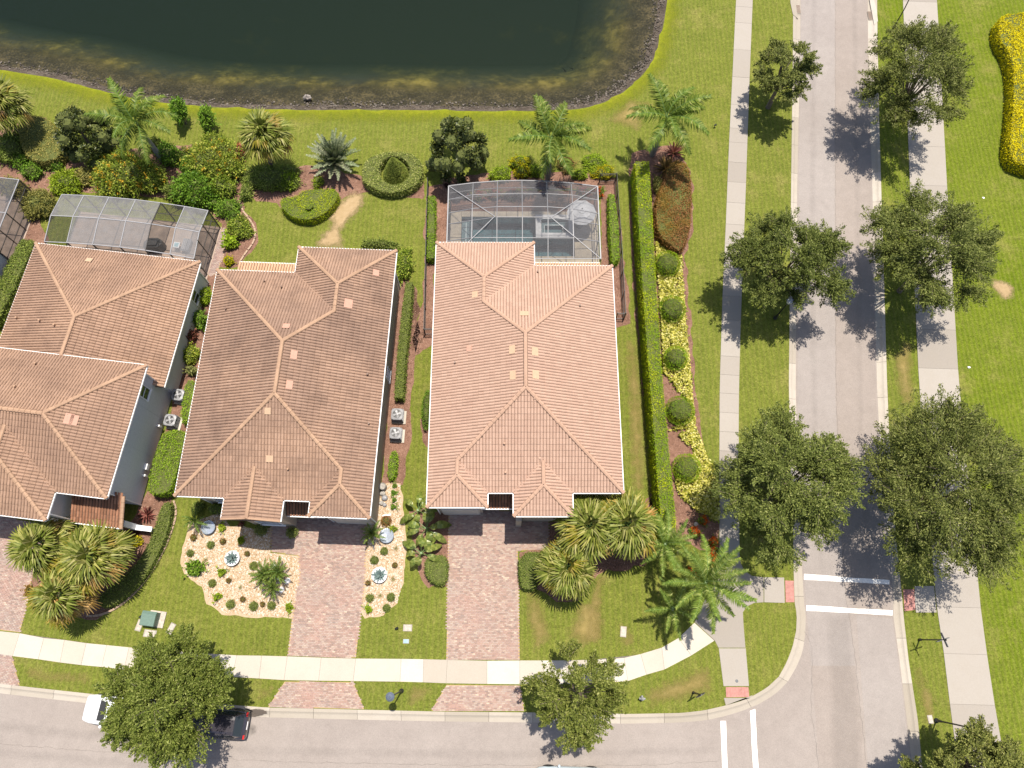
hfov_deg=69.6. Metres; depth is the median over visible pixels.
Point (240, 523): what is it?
bromeliad
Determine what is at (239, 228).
shrub
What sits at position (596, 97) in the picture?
shore pebbles
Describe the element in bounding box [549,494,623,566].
cabbage palm
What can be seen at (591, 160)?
shrub
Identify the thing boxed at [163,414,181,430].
air conditioner
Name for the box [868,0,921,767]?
curb
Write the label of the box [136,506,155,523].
bromeliad
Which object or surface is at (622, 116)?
dry turf
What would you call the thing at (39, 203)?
shrub
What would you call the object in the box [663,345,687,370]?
ball shrub
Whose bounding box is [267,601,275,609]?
mound plant
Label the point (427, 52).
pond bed
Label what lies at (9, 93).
cabbage palm
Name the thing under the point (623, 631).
utility cover
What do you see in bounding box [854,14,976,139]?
oak tree
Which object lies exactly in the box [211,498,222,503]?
window
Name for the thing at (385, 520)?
shrub
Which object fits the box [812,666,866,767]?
asphalt lane
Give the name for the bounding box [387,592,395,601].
mound plant
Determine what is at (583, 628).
dry turf
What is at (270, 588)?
pygmy palm
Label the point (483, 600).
driveway
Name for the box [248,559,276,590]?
pygmy palm
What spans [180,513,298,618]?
gravel bed
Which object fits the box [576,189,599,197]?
shrub
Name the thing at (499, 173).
shrub
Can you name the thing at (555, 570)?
cabbage palm
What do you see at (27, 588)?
plant
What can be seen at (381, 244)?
shrub
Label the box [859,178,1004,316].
oak tree
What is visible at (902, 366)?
dry turf
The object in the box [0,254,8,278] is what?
house
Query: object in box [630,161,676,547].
hedge
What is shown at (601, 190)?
flower clump
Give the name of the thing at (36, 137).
hedge
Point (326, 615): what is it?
driveway
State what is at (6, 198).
pool cage
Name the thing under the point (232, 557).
planter bowl
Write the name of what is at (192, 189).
shrub
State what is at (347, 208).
soil patch
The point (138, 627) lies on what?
utility cover
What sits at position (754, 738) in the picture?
crossing stripe
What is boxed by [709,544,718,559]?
flower clump
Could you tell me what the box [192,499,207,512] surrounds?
shrub
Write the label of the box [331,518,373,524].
garage door
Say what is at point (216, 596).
tuft plant
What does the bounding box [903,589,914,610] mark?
tactile pad
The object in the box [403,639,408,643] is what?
utility cover
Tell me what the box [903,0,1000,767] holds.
path
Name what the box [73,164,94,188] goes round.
shrub
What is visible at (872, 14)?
storm drain
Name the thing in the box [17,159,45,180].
shrub
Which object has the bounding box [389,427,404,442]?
air conditioner
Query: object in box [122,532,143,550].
shrub
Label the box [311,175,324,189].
shrub
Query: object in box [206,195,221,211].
shrub
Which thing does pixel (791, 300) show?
street lamp
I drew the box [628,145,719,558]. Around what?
mulch bed
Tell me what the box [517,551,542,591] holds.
hedge
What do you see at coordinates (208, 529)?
planter bowl
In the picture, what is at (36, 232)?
mulch bed
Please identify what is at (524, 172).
shrub
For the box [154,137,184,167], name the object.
shrub
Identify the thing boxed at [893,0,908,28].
street lamp
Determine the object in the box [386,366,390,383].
window
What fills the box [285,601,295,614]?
tuft plant
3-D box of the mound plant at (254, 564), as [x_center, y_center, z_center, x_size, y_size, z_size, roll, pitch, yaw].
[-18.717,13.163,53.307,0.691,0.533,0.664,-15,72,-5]
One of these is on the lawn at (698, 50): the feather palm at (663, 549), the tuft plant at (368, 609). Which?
the feather palm at (663, 549)
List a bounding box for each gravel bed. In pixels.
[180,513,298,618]
[361,482,406,618]
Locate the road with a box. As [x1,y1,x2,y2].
[0,0,911,767]
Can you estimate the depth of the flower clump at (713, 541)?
53.89 m
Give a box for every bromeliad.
[127,529,140,536]
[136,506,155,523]
[237,521,244,527]
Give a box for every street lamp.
[386,688,403,701]
[773,297,793,319]
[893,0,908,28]
[934,718,974,730]
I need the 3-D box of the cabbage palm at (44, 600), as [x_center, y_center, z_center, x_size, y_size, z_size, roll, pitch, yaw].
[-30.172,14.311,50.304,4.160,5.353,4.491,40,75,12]
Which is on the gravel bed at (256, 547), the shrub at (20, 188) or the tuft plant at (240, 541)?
the tuft plant at (240, 541)
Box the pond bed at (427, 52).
[0,0,664,109]
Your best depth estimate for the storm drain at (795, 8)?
70.72 m
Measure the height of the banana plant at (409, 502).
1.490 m
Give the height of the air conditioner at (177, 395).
0.996 m
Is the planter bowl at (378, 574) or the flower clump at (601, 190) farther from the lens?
the flower clump at (601, 190)
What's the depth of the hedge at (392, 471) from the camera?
55.27 m
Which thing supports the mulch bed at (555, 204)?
on the lawn at (698, 50)
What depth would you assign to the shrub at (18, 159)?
63.91 m
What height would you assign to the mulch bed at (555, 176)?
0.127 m
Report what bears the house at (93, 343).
on the lawn at (698, 50)
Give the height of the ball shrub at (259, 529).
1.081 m
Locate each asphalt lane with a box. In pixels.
[798,0,854,665]
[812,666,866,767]
[835,0,891,617]
[856,615,909,767]
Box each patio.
[0,193,30,257]
[67,220,221,278]
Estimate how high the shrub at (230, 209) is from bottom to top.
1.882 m
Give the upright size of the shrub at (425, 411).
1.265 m
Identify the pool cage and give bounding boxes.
[0,177,32,260]
[44,194,220,274]
[446,180,600,261]
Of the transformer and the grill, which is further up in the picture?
the grill
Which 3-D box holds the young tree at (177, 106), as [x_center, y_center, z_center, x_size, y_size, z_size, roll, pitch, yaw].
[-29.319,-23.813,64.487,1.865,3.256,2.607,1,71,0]
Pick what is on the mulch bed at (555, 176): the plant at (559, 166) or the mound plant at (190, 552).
the plant at (559, 166)
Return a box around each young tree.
[167,95,189,126]
[196,102,221,133]
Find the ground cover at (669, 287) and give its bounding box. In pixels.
[655,241,723,523]
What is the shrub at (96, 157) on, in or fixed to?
on the mulch bed at (36, 232)
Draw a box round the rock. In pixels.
[284,578,290,584]
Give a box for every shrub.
[0,130,25,168]
[0,173,29,201]
[7,153,28,169]
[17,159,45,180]
[17,185,56,222]
[47,159,63,172]
[47,165,85,196]
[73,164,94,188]
[84,151,107,167]
[89,145,170,198]
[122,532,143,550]
[145,133,160,152]
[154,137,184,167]
[160,181,176,203]
[167,166,219,209]
[176,136,252,181]
[176,153,193,172]
[181,558,209,578]
[182,365,197,375]
[183,341,200,365]
[186,326,197,344]
[190,306,207,331]
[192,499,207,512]
[198,286,211,307]
[199,128,233,144]
[206,170,237,200]
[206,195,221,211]
[213,197,241,219]
[223,253,236,269]
[226,213,256,239]
[233,141,245,163]
[237,162,305,192]
[238,180,257,204]
[253,524,267,536]
[276,171,299,192]
[285,526,298,538]
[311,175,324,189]
[360,236,402,249]
[380,515,391,526]
[396,246,415,283]
[421,389,429,429]
[461,188,487,200]
[487,164,511,182]
[503,190,520,202]
[508,153,531,168]
[511,162,531,179]
[529,163,543,177]
[571,169,589,179]
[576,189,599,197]
[582,153,607,173]
[590,164,614,179]
[652,159,693,256]
[652,173,662,194]
[655,250,680,276]
[658,295,685,322]
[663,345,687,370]
[664,395,694,425]
[671,453,701,482]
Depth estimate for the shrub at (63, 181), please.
63.01 m
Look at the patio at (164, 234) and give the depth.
62.04 m
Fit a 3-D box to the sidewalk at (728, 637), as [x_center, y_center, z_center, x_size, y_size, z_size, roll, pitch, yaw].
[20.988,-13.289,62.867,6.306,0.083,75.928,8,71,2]
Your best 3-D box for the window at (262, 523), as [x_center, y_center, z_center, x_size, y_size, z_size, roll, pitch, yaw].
[-17.446,10.050,53.065,1.860,1.640,0.140,2,71,0]
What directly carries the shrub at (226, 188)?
on the mulch bed at (36, 232)
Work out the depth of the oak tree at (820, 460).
48.48 m
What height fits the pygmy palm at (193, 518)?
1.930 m
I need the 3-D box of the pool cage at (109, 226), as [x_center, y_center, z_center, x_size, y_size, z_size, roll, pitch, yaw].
[-31.106,-12.506,60.646,12.335,3.140,4.777,7,71,2]
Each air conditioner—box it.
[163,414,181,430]
[171,389,184,404]
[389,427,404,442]
[391,408,406,423]
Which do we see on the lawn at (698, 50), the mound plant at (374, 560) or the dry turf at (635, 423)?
the dry turf at (635, 423)
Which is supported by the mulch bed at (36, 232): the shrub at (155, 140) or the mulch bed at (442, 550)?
the shrub at (155, 140)
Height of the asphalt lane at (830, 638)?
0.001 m
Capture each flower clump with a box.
[598,186,605,198]
[686,565,696,576]
[688,525,703,538]
[695,514,707,527]
[708,534,721,546]
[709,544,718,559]
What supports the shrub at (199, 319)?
on the mulch bed at (155, 503)
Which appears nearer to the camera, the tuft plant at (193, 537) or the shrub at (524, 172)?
the tuft plant at (193, 537)
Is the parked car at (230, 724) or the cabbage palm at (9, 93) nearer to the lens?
the parked car at (230, 724)
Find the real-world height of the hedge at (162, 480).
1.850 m
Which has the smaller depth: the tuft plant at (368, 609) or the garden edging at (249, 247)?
the tuft plant at (368, 609)
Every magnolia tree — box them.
[53,104,123,170]
[425,115,489,194]
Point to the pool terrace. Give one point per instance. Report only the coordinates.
(454, 235)
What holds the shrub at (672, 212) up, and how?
on the mulch bed at (683, 509)
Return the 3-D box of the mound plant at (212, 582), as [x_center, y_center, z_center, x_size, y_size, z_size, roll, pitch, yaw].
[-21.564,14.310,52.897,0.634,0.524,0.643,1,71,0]
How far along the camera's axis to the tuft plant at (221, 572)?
53.01 m
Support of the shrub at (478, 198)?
on the mulch bed at (555, 204)
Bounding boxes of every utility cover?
[135,619,141,631]
[143,629,156,637]
[166,622,175,634]
[403,624,411,630]
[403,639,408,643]
[620,626,626,636]
[927,715,933,723]
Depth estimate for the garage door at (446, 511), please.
53.23 m
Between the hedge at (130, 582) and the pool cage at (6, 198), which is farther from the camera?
the pool cage at (6, 198)
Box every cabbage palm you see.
[0,73,36,135]
[4,516,77,583]
[22,564,102,630]
[52,519,136,598]
[235,106,296,165]
[531,538,597,600]
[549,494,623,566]
[595,485,660,560]
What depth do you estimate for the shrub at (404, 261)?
60.59 m
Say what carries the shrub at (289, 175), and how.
on the mulch bed at (345, 185)
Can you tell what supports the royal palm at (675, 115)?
on the mulch bed at (683, 509)
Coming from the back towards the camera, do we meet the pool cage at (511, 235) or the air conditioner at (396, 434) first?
the pool cage at (511, 235)
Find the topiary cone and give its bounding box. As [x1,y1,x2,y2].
[383,157,408,184]
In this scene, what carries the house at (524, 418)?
on the lawn at (698, 50)
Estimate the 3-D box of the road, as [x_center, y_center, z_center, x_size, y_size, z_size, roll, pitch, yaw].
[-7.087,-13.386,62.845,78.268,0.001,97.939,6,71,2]
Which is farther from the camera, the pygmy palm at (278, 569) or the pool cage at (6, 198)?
the pool cage at (6, 198)
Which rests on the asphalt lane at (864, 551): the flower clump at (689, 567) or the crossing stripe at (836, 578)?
the crossing stripe at (836, 578)
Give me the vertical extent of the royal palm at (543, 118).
7.810 m
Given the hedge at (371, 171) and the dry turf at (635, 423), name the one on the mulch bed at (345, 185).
the hedge at (371, 171)
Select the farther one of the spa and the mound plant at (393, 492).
the spa
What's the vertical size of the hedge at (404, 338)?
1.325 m
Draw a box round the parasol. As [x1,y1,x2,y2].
[567,201,595,227]
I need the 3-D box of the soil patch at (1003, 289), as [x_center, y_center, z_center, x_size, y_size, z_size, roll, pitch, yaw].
[40.947,-7.945,61.117,2.860,0.001,2.860,1,71,0]
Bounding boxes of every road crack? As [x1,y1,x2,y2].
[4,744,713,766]
[835,23,866,766]
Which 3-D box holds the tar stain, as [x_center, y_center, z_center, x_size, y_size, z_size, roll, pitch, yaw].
[-17.489,22.477,50.319,1.465,0.001,0.516,1,71,0]
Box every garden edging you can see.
[86,500,176,616]
[238,192,255,262]
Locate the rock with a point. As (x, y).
(287, 580)
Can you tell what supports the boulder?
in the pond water
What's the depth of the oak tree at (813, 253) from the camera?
54.68 m
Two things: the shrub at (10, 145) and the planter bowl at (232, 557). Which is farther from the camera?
the shrub at (10, 145)
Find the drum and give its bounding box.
[379,483,386,490]
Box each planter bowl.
[201,520,214,533]
[224,550,239,565]
[371,567,386,582]
[380,528,393,542]
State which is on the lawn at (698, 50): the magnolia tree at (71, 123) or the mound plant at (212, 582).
the magnolia tree at (71, 123)
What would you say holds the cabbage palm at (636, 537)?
on the mulch bed at (612, 563)
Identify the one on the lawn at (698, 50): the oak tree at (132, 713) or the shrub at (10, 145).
the oak tree at (132, 713)
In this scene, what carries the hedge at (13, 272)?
on the mulch bed at (36, 232)
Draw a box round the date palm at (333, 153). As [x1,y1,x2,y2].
[305,128,359,180]
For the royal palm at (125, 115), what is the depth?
59.52 m
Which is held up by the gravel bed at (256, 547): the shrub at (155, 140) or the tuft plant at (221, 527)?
the tuft plant at (221, 527)
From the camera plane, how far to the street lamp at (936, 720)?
49.31 m
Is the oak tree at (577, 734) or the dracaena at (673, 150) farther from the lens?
the dracaena at (673, 150)
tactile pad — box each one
[726,687,748,696]
[785,580,793,601]
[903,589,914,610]
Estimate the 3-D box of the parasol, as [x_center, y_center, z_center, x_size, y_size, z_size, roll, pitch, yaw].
[5.745,-13.944,61.452,2.428,2.750,2.319,1,71,0]
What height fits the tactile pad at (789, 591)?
0.080 m
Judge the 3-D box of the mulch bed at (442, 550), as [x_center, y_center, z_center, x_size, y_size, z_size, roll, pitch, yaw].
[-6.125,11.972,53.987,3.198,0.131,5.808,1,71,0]
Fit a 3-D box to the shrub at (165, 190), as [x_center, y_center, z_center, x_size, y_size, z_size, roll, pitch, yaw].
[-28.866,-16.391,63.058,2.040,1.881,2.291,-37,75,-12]
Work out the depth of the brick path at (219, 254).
61.68 m
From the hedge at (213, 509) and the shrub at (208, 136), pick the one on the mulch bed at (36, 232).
the shrub at (208, 136)
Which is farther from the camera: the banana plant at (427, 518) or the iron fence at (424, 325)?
the iron fence at (424, 325)
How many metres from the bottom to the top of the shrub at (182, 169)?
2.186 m
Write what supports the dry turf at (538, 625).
on the lawn at (698, 50)
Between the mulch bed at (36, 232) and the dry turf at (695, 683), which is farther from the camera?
the mulch bed at (36, 232)
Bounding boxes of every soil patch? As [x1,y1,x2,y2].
[318,192,362,246]
[589,585,598,636]
[993,281,1012,298]
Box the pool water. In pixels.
[461,218,572,247]
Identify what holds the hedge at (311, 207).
on the mulch bed at (345, 185)
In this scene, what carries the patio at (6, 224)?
on the lawn at (698, 50)
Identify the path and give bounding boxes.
[208,228,225,276]
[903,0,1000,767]
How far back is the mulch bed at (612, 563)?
53.70 m
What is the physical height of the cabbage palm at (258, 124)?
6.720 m
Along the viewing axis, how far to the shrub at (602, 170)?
63.97 m
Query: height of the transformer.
0.900 m
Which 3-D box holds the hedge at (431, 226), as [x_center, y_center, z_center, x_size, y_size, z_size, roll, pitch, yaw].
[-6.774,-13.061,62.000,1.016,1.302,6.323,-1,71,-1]
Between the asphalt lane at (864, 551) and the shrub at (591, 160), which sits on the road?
the asphalt lane at (864, 551)
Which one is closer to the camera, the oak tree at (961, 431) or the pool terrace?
the oak tree at (961, 431)
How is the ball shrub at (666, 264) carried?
on the mulch bed at (683, 509)
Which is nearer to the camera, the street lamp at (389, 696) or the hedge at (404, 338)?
the street lamp at (389, 696)
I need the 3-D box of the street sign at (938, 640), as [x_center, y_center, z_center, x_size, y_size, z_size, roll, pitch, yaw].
[28.819,17.531,50.449,0.696,3.480,0.696,27,73,9]
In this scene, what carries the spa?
on the pool terrace
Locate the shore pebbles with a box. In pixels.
[0,0,665,108]
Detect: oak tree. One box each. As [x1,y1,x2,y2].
[91,621,237,767]
[519,638,630,754]
[708,400,869,571]
[718,205,856,314]
[750,37,823,109]
[850,383,1023,592]
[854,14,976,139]
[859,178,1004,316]
[898,713,1023,767]
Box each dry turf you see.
[531,601,545,638]
[575,605,598,638]
[615,103,644,125]
[629,347,639,487]
[652,674,706,697]
[897,346,909,399]
[924,692,930,714]
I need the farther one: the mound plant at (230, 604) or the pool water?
the pool water
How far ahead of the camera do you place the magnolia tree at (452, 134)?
60.59 m
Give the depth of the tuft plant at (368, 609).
52.24 m
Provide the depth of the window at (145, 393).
53.72 m
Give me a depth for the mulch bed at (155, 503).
54.80 m
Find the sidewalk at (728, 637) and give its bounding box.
[695,0,784,704]
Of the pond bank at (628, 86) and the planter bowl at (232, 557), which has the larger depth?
the pond bank at (628, 86)
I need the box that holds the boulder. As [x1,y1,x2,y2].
[303,94,311,100]
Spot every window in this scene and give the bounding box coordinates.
[140,384,151,401]
[191,289,200,306]
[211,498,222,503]
[254,521,285,525]
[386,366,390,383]
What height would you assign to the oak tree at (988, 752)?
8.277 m
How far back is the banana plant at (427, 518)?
53.28 m
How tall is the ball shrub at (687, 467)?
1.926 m
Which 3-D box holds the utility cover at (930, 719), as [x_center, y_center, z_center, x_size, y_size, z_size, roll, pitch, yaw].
[28.649,22.970,50.410,0.350,0.070,0.550,-5,71,-2]
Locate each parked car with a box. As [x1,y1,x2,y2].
[82,693,156,728]
[189,706,250,739]
[537,764,599,767]
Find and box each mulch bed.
[0,111,257,267]
[31,274,215,619]
[252,165,424,210]
[382,279,419,484]
[409,508,448,587]
[412,184,449,354]
[420,418,428,446]
[443,171,598,189]
[450,191,597,213]
[519,497,655,601]
[599,178,629,327]
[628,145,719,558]
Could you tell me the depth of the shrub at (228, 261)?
61.02 m
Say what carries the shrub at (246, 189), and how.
on the mulch bed at (36, 232)
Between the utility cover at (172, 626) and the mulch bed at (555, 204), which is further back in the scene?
the mulch bed at (555, 204)
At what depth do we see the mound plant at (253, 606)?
52.28 m
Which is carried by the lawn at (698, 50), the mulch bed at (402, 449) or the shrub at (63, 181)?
the mulch bed at (402, 449)
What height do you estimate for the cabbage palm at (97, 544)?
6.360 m
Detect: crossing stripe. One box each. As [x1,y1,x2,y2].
[720,721,727,767]
[750,709,758,767]
[804,574,889,583]
[806,605,892,614]
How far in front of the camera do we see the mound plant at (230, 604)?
52.32 m
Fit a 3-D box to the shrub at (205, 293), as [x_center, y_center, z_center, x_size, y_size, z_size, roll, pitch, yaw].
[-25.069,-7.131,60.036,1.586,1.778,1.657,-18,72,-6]
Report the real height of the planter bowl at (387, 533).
0.380 m
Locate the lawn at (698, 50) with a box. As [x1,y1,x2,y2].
[0,0,1023,767]
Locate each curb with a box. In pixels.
[0,0,805,723]
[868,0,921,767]
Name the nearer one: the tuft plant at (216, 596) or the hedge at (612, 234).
the tuft plant at (216, 596)
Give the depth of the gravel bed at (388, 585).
53.70 m
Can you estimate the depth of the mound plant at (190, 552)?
53.48 m
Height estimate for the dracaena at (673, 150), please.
1.050 m
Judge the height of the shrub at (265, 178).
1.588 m
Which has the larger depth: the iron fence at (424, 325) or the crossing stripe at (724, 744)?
the iron fence at (424, 325)
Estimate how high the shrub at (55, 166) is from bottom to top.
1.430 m
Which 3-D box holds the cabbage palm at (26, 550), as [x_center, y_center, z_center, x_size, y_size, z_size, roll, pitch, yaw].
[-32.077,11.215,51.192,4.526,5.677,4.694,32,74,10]
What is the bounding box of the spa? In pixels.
[535,215,572,247]
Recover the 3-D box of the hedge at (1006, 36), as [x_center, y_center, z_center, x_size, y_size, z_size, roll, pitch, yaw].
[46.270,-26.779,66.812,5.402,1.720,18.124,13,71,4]
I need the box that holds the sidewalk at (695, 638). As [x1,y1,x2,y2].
[0,623,713,683]
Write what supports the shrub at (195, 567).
on the gravel bed at (256, 547)
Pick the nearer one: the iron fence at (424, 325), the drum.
the drum
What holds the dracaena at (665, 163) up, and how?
on the mulch bed at (683, 509)
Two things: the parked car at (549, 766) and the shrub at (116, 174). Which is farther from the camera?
the shrub at (116, 174)
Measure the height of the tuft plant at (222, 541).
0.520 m
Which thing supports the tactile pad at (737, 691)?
on the sidewalk at (728, 637)
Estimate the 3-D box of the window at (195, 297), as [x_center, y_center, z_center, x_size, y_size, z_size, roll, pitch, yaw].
[-25.296,-6.932,58.869,0.140,1.240,1.060,7,71,2]
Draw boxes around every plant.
[19,583,32,599]
[186,549,193,556]
[190,534,196,540]
[206,541,214,548]
[207,579,216,586]
[211,593,223,603]
[215,566,228,576]
[218,520,225,533]
[219,538,226,544]
[220,228,240,249]
[225,599,234,609]
[237,535,245,544]
[248,561,257,569]
[248,601,258,610]
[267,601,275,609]
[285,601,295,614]
[361,603,372,613]
[365,593,373,602]
[370,555,378,563]
[380,546,387,554]
[382,603,390,611]
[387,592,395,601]
[389,523,398,532]
[391,490,397,496]
[399,492,437,523]
[402,537,441,566]
[406,508,451,552]
[555,154,578,175]
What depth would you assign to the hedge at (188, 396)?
56.75 m
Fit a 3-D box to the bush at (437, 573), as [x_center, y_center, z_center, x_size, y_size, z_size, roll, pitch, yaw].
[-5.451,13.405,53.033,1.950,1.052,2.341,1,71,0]
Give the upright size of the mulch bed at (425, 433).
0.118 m
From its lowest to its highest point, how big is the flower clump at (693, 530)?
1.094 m
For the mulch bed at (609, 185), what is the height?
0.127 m
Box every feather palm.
[640,507,696,577]
[644,576,702,641]
[662,534,757,634]
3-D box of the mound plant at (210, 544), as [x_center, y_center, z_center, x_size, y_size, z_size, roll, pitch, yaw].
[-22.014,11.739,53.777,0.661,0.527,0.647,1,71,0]
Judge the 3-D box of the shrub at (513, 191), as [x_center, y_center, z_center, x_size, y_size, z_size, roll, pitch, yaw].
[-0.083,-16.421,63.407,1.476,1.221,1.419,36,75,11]
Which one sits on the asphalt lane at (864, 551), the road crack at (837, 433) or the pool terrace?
the road crack at (837, 433)
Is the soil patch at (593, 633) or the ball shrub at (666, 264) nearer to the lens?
the soil patch at (593, 633)
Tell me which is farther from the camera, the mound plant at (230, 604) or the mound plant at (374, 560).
the mound plant at (374, 560)
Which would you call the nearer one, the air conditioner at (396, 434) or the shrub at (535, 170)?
the air conditioner at (396, 434)
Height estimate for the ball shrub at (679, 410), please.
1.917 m
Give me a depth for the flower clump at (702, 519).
54.43 m
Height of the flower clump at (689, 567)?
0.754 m
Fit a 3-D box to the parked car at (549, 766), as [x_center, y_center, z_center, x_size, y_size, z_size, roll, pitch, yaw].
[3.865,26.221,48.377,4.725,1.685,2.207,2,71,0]
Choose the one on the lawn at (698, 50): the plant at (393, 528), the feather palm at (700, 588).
the feather palm at (700, 588)
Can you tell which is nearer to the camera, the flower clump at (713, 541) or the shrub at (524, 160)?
the flower clump at (713, 541)
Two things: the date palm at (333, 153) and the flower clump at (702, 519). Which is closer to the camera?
the flower clump at (702, 519)
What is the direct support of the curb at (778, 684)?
on the road
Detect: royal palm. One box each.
[82,77,178,164]
[507,92,591,180]
[625,74,711,157]
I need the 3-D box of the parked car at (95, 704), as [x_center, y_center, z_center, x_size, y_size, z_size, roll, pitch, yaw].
[-26.636,22.093,49.633,4.725,1.685,2.207,6,71,2]
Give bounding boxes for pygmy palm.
[181,507,207,532]
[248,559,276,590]
[260,578,282,599]
[262,556,288,584]
[360,520,385,544]
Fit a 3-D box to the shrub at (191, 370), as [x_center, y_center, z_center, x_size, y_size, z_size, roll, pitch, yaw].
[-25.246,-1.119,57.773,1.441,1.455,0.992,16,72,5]
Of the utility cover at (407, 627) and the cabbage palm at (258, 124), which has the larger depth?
the cabbage palm at (258, 124)
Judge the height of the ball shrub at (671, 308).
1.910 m
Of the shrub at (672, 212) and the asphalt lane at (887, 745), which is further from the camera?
the shrub at (672, 212)
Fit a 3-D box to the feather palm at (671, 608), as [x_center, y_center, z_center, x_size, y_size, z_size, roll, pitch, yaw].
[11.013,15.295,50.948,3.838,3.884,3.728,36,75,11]
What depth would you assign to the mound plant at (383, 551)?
53.59 m
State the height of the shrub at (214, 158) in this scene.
3.334 m
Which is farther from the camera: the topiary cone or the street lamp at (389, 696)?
the topiary cone
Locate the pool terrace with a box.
[450,211,598,261]
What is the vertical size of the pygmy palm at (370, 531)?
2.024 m
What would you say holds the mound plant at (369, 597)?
on the gravel bed at (388, 585)
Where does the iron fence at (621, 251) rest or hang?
on the mulch bed at (609, 185)
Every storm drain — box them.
[790,0,800,18]
[867,0,877,24]
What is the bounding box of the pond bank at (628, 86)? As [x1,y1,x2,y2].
[0,0,666,110]
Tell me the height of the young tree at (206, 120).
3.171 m
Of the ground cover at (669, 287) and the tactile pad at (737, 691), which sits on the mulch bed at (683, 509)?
the ground cover at (669, 287)
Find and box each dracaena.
[652,156,677,176]
[663,141,684,159]
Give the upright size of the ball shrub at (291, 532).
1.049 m
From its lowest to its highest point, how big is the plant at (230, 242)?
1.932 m
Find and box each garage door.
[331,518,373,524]
[441,508,480,514]
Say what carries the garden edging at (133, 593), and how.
on the mulch bed at (155, 503)
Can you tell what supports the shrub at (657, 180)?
on the mulch bed at (683, 509)
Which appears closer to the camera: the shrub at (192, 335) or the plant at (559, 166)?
the shrub at (192, 335)
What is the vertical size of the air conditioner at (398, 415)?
0.996 m
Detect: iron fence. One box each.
[423,178,432,334]
[599,172,626,319]
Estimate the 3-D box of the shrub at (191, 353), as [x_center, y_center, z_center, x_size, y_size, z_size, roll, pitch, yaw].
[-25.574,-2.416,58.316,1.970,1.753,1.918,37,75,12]
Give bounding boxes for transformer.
[139,610,166,627]
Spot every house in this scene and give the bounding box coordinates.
[0,241,208,531]
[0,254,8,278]
[173,245,400,525]
[425,241,624,526]
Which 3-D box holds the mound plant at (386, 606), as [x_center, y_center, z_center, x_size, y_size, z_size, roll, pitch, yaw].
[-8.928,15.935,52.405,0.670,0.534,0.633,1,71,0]
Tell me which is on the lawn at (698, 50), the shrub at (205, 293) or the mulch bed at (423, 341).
the mulch bed at (423, 341)
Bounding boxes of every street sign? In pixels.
[692,691,704,697]
[918,633,949,646]
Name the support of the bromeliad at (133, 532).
on the mulch bed at (155, 503)
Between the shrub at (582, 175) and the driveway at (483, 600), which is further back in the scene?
the shrub at (582, 175)
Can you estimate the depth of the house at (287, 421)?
50.82 m
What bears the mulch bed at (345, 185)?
on the lawn at (698, 50)
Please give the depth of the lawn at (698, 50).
59.43 m
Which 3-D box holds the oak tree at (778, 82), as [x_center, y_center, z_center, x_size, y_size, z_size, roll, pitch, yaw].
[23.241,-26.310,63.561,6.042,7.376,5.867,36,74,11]
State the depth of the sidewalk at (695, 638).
51.36 m
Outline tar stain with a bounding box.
[246,709,266,716]
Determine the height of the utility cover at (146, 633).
0.070 m
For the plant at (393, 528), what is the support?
on the gravel bed at (388, 585)
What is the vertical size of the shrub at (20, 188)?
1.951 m
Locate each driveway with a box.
[0,516,41,685]
[268,518,367,708]
[431,510,549,710]
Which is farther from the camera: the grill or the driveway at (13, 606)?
the grill
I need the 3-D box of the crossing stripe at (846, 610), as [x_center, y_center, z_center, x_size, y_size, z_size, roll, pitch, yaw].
[24.210,16.237,52.806,6.215,0.001,0.387,3,71,1]
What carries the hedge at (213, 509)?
on the lawn at (698, 50)
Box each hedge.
[0,239,34,328]
[17,115,68,170]
[98,501,174,609]
[147,430,185,499]
[180,380,194,424]
[207,504,221,514]
[279,188,341,224]
[361,150,424,198]
[387,451,398,480]
[394,281,415,402]
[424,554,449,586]
[426,195,437,264]
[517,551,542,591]
[606,193,619,266]
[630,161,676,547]
[989,12,1023,176]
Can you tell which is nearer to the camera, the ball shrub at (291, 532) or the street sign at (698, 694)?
the street sign at (698, 694)
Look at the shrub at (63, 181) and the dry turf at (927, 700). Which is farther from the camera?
the shrub at (63, 181)
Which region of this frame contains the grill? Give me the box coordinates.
[145,238,166,252]
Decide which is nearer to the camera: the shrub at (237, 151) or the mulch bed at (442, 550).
the mulch bed at (442, 550)

